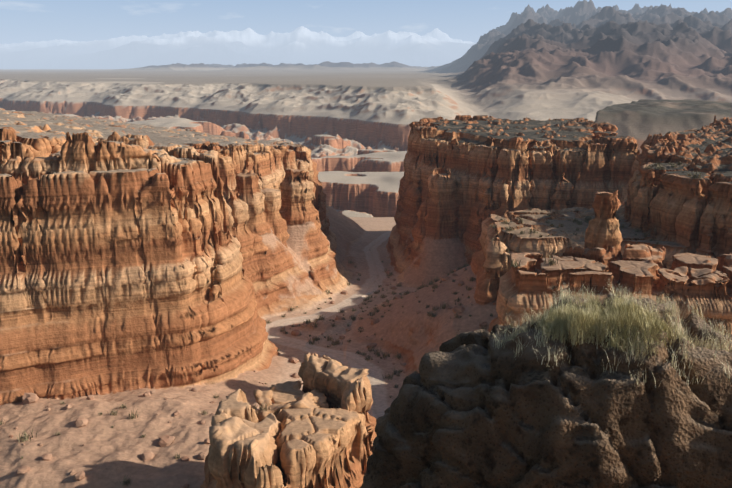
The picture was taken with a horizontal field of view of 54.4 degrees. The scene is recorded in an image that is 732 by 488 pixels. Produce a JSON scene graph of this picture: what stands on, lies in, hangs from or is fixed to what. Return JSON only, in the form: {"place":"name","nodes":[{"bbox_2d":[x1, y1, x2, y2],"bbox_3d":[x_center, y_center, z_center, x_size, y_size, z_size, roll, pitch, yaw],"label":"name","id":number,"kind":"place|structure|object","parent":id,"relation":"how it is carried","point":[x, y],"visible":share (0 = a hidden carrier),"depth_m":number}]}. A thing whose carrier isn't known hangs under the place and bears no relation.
{"place":"outdoors","nodes":[
{"label":"outdoors","id":0,"kind":"place"},
{"bbox_2d":[0,0,731,487],"bbox_3d":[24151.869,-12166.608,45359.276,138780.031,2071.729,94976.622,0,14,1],"label":"terrain","id":1,"kind":"structure","parent":0,"point":[182,214],"depth_m":151.97},
{"bbox_2d":[9,267,488,487],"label":"boulders","id":2,"kind":"object","parent":1,"relation":"on","point":[164,441],"visible":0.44,"depth_m":104.62},
{"bbox_2d":[0,161,701,485],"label":"bushes","id":3,"kind":"object","parent":1,"relation":"on","point":[472,279],"visible":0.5,"depth_m":140.59},
{"bbox_2d":[360,294,731,487],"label":"boulder","id":4,"kind":"object","parent":1,"relation":"on","point":[476,409],"visible":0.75,"depth_m":13.67},
{"bbox_2d":[492,282,731,386],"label":"dry grass","id":5,"kind":"structure","parent":4,"relation":"on","point":[532,321],"depth_m":14.48},
{"bbox_2d":[536,294,691,354],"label":"grass","id":6,"kind":"structure","parent":4,"relation":"on","point":[588,321],"depth_m":13.99},
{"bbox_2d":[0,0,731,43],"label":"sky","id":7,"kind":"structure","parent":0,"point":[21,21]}
]}

